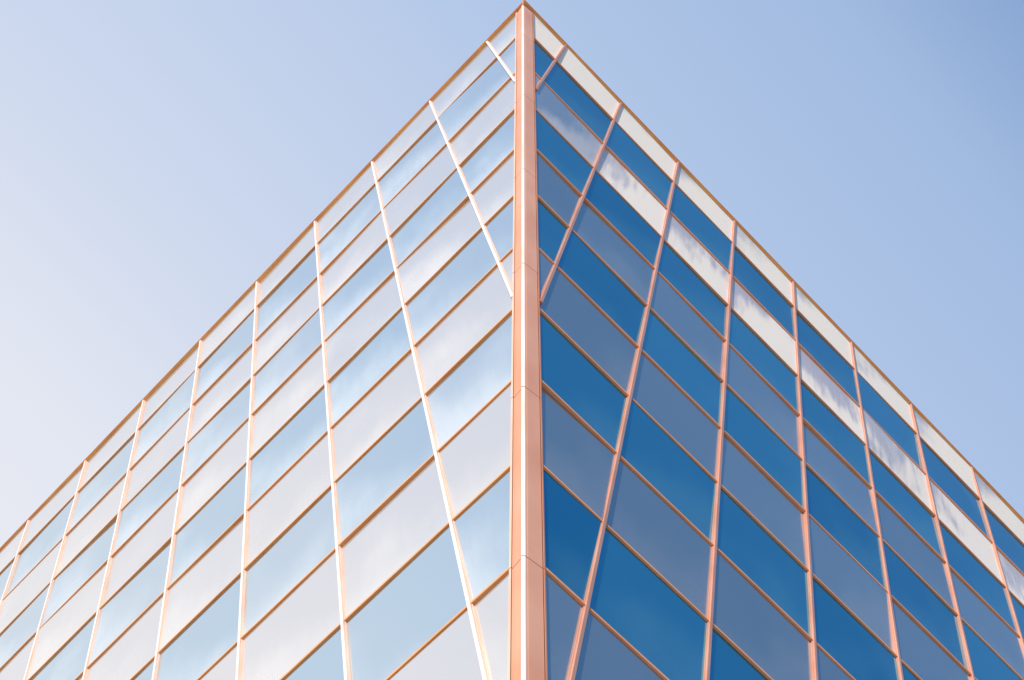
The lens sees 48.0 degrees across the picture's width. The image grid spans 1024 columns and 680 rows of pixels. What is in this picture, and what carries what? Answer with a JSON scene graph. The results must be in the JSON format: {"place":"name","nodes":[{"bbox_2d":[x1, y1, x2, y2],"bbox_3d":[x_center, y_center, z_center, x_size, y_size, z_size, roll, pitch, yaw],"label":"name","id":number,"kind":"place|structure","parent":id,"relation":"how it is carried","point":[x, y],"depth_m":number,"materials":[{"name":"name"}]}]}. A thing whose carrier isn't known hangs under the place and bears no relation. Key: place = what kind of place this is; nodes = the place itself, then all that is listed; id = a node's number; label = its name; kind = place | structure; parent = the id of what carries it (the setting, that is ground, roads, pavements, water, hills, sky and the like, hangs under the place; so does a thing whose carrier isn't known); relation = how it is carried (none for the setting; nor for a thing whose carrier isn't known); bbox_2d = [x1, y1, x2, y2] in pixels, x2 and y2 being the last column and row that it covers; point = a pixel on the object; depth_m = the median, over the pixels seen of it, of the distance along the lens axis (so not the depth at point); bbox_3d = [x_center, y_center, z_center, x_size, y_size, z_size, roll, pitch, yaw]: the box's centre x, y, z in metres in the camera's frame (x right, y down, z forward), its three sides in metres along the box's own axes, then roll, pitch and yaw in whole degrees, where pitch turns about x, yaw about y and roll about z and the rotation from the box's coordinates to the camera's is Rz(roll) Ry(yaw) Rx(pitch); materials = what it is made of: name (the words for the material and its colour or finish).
{"place":"outdoors","nodes":[
{"label":"outdoors","id":0,"kind":"place"},
{"bbox_2d":[0,0,1023,679],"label":"office building","id":1,"kind":"structure","parent":0,"point":[524,348],"depth_m":19.40,"materials":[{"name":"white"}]},
{"bbox_2d":[0,560,13,600],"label":"window","id":2,"kind":"structure","parent":1,"relation":"in","point":[4,576],"depth_m":27.94,"materials":[{"name":"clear glass"}]},
{"bbox_2d":[0,584,49,666],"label":"window","id":3,"kind":"structure","parent":1,"relation":"in","point":[25,625],"depth_m":24.46,"materials":[{"name":"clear glass"}]},
{"bbox_2d":[6,496,74,594],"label":"window","id":4,"kind":"structure","parent":1,"relation":"in","point":[54,531],"depth_m":27.35,"materials":[{"name":"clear glass"}]},
{"bbox_2d":[31,615,95,679],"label":"window","id":5,"kind":"structure","parent":1,"relation":"in","point":[70,661],"depth_m":21.31,"materials":[{"name":"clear glass"}]},
{"bbox_2d":[40,518,116,626],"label":"window","id":6,"kind":"structure","parent":1,"relation":"in","point":[68,581],"depth_m":23.99,"materials":[{"name":"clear glass"}]},
{"bbox_2d":[67,435,134,532],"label":"window","id":7,"kind":"structure","parent":1,"relation":"in","point":[117,466],"depth_m":26.87,"materials":[{"name":"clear glass"}]},
{"bbox_2d":[89,541,170,663],"bbox_3d":[-6.836,4.705,20.724,2.120,1.551,0.030,-43,-64,12],"label":"window","id":8,"kind":"structure","parent":1,"relation":"in","point":[115,616],"depth_m":20.72,"materials":[{"name":"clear glass"}]},
{"bbox_2d":[133,660,153,679],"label":"window","id":9,"kind":"structure","parent":1,"relation":"in","point":[146,674],"depth_m":18.30,"materials":[{"name":"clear glass"}]},
{"bbox_2d":[113,448,183,552],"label":"window","id":10,"kind":"structure","parent":1,"relation":"in","point":[166,482],"depth_m":23.54,"materials":[{"name":"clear glass"}]},
{"bbox_2d":[132,371,194,465],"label":"window","id":11,"kind":"structure","parent":1,"relation":"in","point":[179,402],"depth_m":26.43,"materials":[{"name":"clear glass"}]},
{"bbox_2d":[156,576,240,679],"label":"window","id":12,"kind":"structure","parent":1,"relation":"in","point":[211,634],"depth_m":17.55,"materials":[{"name":"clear glass"}]},
{"bbox_2d":[170,465,245,584],"bbox_3d":[-5.328,3.253,20.286,2.021,1.551,0.030,-44,-63,12],"label":"window","id":13,"kind":"structure","parent":1,"relation":"in","point":[227,505],"depth_m":20.28,"materials":[{"name":"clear glass"}]},
{"bbox_2d":[183,381,250,481],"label":"window","id":14,"kind":"structure","parent":1,"relation":"in","point":[236,411],"depth_m":23.09,"materials":[{"name":"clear glass"}]},
{"bbox_2d":[195,311,253,400],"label":"window","id":15,"kind":"structure","parent":1,"relation":"in","point":[241,338],"depth_m":25.98,"materials":[{"name":"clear glass"}]},
{"bbox_2d":[256,248,316,337],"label":"window","id":16,"kind":"structure","parent":1,"relation":"in","point":[305,272],"depth_m":25.53,"materials":[{"name":"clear glass"}]},
{"bbox_2d":[254,309,321,410],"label":"window","id":17,"kind":"structure","parent":1,"relation":"in","point":[308,337],"depth_m":22.68,"materials":[{"name":"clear glass"}]},
{"bbox_2d":[249,386,327,506],"bbox_3d":[-3.855,1.836,19.858,2.019,1.551,0.030,-44,-64,12],"label":"window","id":18,"kind":"structure","parent":1,"relation":"in","point":[309,424],"depth_m":19.86,"materials":[{"name":"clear glass"}]},
{"bbox_2d":[243,488,334,634],"bbox_3d":[-3.294,3.265,17.053,2.019,1.551,0.030,-44,-64,12],"label":"window","id":19,"kind":"structure","parent":1,"relation":"in","point":[312,537],"depth_m":17.02,"materials":[{"name":"blue glass"}]},
{"bbox_2d":[284,627,343,679],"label":"window","id":20,"kind":"structure","parent":1,"relation":"in","point":[325,663],"depth_m":14.54,"materials":[{"name":"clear glass"}]},
{"bbox_2d":[319,185,380,270],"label":"window","id":21,"kind":"structure","parent":1,"relation":"in","point":[368,207],"depth_m":25.12,"materials":[{"name":"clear glass"}]},
{"bbox_2d":[323,241,393,338],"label":"window","id":22,"kind":"structure","parent":1,"relation":"in","point":[380,265],"depth_m":22.25,"materials":[{"name":"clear glass"}]},
{"bbox_2d":[329,309,410,424],"bbox_3d":[-2.415,0.451,19.440,1.927,1.551,0.030,-44,-64,12],"label":"window","id":23,"kind":"structure","parent":1,"relation":"in","point":[392,342],"depth_m":19.42,"materials":[{"name":"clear glass"}]},
{"bbox_2d":[336,400,433,540],"bbox_3d":[-1.855,1.880,16.635,1.927,1.551,0.030,-44,-63,12],"label":"window","id":24,"kind":"structure","parent":1,"relation":"in","point":[394,458],"depth_m":16.61,"materials":[{"name":"blue glass"}]},
{"bbox_2d":[347,526,466,679],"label":"window","id":25,"kind":"structure","parent":1,"relation":"in","point":[428,592],"depth_m":13.82,"materials":[{"name":"blue glass"}]},
{"bbox_2d":[378,122,445,205],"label":"window","id":26,"kind":"structure","parent":1,"relation":"in","point":[433,140],"depth_m":24.71,"materials":[{"name":"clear glass"}]},
{"bbox_2d":[391,170,467,264],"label":"window","id":27,"kind":"structure","parent":1,"relation":"in","point":[452,192],"depth_m":21.83,"materials":[{"name":"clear glass"}]},
{"bbox_2d":[406,229,495,342],"bbox_3d":[-1.019,-0.893,19.034,1.897,1.551,0.030,-44,-64,12],"label":"window","id":28,"kind":"structure","parent":1,"relation":"in","point":[476,258],"depth_m":19.02,"materials":[{"name":"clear glass"}]},
{"bbox_2d":[427,313,511,448],"bbox_3d":[-0.458,0.537,16.229,1.897,1.551,0.030,-44,-64,12],"label":"window","id":29,"kind":"structure","parent":1,"relation":"in","point":[486,370],"depth_m":16.27,"materials":[{"name":"blue glass"}]},
{"bbox_2d":[438,59,509,139],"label":"window","id":30,"kind":"structure","parent":1,"relation":"in","point":[470,101],"depth_m":24.35,"materials":[{"name":"blue glass"}]},
{"bbox_2d":[455,470,509,598],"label":"window","id":31,"kind":"structure","parent":1,"relation":"in","point":[483,529],"depth_m":13.58,"materials":[{"name":"blue glass"}]},
{"bbox_2d":[461,112,513,190],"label":"window","id":32,"kind":"structure","parent":1,"relation":"in","point":[501,142],"depth_m":21.53,"materials":[{"name":"blue glass"}]},
{"bbox_2d":[486,199,512,258],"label":"window","id":33,"kind":"structure","parent":1,"relation":"in","point":[500,229],"depth_m":18.89,"materials":[{"name":"blue glass"}]},
{"bbox_2d":[500,40,514,73],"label":"window","id":34,"kind":"structure","parent":1,"relation":"in","point":[508,56],"depth_m":24.33,"materials":[{"name":"blue glass"}]},
{"bbox_2d":[534,40,552,77],"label":"window","id":35,"kind":"structure","parent":1,"relation":"in","point":[543,60],"depth_m":24.27,"materials":[{"name":"blue glass"}]},
{"bbox_2d":[538,200,566,261],"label":"window","id":36,"kind":"structure","parent":1,"relation":"in","point":[551,231],"depth_m":18.86,"materials":[{"name":"blue glass"}]},
{"bbox_2d":[536,111,591,193],"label":"window","id":37,"kind":"structure","parent":1,"relation":"in","point":[549,142],"depth_m":21.54,"materials":[{"name":"blue glass"}]},
{"bbox_2d":[543,469,600,600],"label":"window","id":38,"kind":"structure","parent":1,"relation":"in","point":[571,530],"depth_m":13.58,"materials":[{"name":"blue glass"}]},
{"bbox_2d":[544,62,611,140],"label":"window","id":39,"kind":"structure","parent":1,"relation":"in","point":[557,79],"depth_m":24.31,"materials":[{"name":"blue glass"}]},
{"bbox_2d":[540,313,625,449],"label":"window","id":40,"kind":"structure","parent":1,"relation":"in","point":[564,368],"depth_m":16.25,"materials":[{"name":"blue glass"}]},
{"bbox_2d":[558,231,645,343],"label":"window","id":41,"kind":"structure","parent":1,"relation":"in","point":[577,260],"depth_m":19.01,"materials":[{"name":"blue glass"}]},
{"bbox_2d":[585,171,660,265],"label":"window","id":42,"kind":"structure","parent":1,"relation":"in","point":[600,194],"depth_m":21.82,"materials":[{"name":"blue glass"}]},
{"bbox_2d":[606,122,671,206],"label":"window","id":43,"kind":"structure","parent":1,"relation":"in","point":[619,142],"depth_m":24.69,"materials":[{"name":"blue glass"}]},
{"bbox_2d":[590,528,706,679],"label":"window","id":44,"kind":"structure","parent":1,"relation":"in","point":[627,594],"depth_m":13.80,"materials":[{"name":"blue glass"}]},
{"bbox_2d":[620,400,715,540],"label":"window","id":45,"kind":"structure","parent":1,"relation":"in","point":[645,446],"depth_m":16.59,"materials":[{"name":"blue glass"}]},
{"bbox_2d":[642,311,721,424],"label":"window","id":46,"kind":"structure","parent":1,"relation":"in","point":[659,342],"depth_m":19.37,"materials":[{"name":"blue glass"}]},
{"bbox_2d":[658,242,726,337],"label":"window","id":47,"kind":"structure","parent":1,"relation":"in","point":[671,266],"depth_m":22.18,"materials":[{"name":"blue glass"}]},
{"bbox_2d":[670,185,731,269],"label":"window","id":48,"kind":"structure","parent":1,"relation":"in","point":[682,207],"depth_m":25.08,"materials":[{"name":"blue glass"}]},
{"bbox_2d":[710,628,767,679],"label":"window","id":49,"kind":"structure","parent":1,"relation":"in","point":[726,663],"depth_m":14.49,"materials":[{"name":"blue glass"}]},
{"bbox_2d":[717,488,810,635],"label":"window","id":50,"kind":"structure","parent":1,"relation":"in","point":[740,538],"depth_m":16.96,"materials":[{"name":"blue glass"}]},
{"bbox_2d":[724,386,803,507],"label":"window","id":51,"kind":"structure","parent":1,"relation":"in","point":[772,454],"depth_m":19.78,"materials":[{"name":"blue glass"}]},
{"bbox_2d":[729,310,798,411],"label":"window","id":52,"kind":"structure","parent":1,"relation":"in","point":[741,337],"depth_m":22.58,"materials":[{"name":"blue glass"}]},
{"bbox_2d":[733,247,794,337],"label":"window","id":53,"kind":"structure","parent":1,"relation":"in","point":[744,271],"depth_m":25.43,"materials":[{"name":"blue glass"}]},
{"bbox_2d":[797,313,859,404],"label":"window","id":54,"kind":"structure","parent":1,"relation":"in","point":[815,345],"depth_m":25.84,"materials":[{"name":"blue glass"}]},
{"bbox_2d":[801,382,870,484],"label":"window","id":55,"kind":"structure","parent":1,"relation":"in","point":[815,412],"depth_m":22.98,"materials":[{"name":"blue glass"}]},
{"bbox_2d":[806,466,885,588],"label":"window","id":56,"kind":"structure","parent":1,"relation":"in","point":[824,506],"depth_m":20.19,"materials":[{"name":"blue glass"}]},
{"bbox_2d":[812,577,898,679],"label":"window","id":57,"kind":"structure","parent":1,"relation":"in","point":[838,632],"depth_m":17.48,"materials":[{"name":"blue glass"}]},
{"bbox_2d":[857,372,922,469],"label":"window","id":58,"kind":"structure","parent":1,"relation":"in","point":[873,404],"depth_m":26.30,"materials":[{"name":"blue glass"}]},
{"bbox_2d":[869,451,943,558],"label":"window","id":59,"kind":"structure","parent":1,"relation":"in","point":[886,484],"depth_m":23.41,"materials":[{"name":"blue glass"}]},
{"bbox_2d":[901,663,918,679],"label":"window","id":60,"kind":"structure","parent":1,"relation":"in","point":[907,675],"depth_m":18.22,"materials":[{"name":"blue glass"}]},
{"bbox_2d":[883,542,967,669],"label":"window","id":61,"kind":"structure","parent":1,"relation":"in","point":[906,587],"depth_m":20.61,"materials":[{"name":"blue glass"}]},
{"bbox_2d":[920,439,989,537],"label":"window","id":62,"kind":"structure","parent":1,"relation":"in","point":[937,470],"depth_m":26.72,"materials":[{"name":"blue glass"}]},
{"bbox_2d":[939,522,1017,632],"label":"window","id":63,"kind":"structure","parent":1,"relation":"in","point":[960,559],"depth_m":23.86,"materials":[{"name":"blue glass"}]},
{"bbox_2d":[962,621,1020,679],"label":"window","id":64,"kind":"structure","parent":1,"relation":"in","point":[986,665],"depth_m":21.22,"materials":[{"name":"blue glass"}]},
{"bbox_2d":[984,506,1023,572],"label":"window","id":65,"kind":"structure","parent":1,"relation":"in","point":[1004,539],"depth_m":27.17,"materials":[{"name":"blue glass"}]},
{"bbox_2d":[1010,594,1023,638],"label":"window","id":66,"kind":"structure","parent":1,"relation":"in","point":[1019,609],"depth_m":24.38,"materials":[{"name":"blue glass"}]},
{"bbox_2d":[0,0,1023,546],"label":"sky","id":67,"kind":"structure","parent":0,"point":[157,157],"materials":[{"name":"blue"}]}
]}

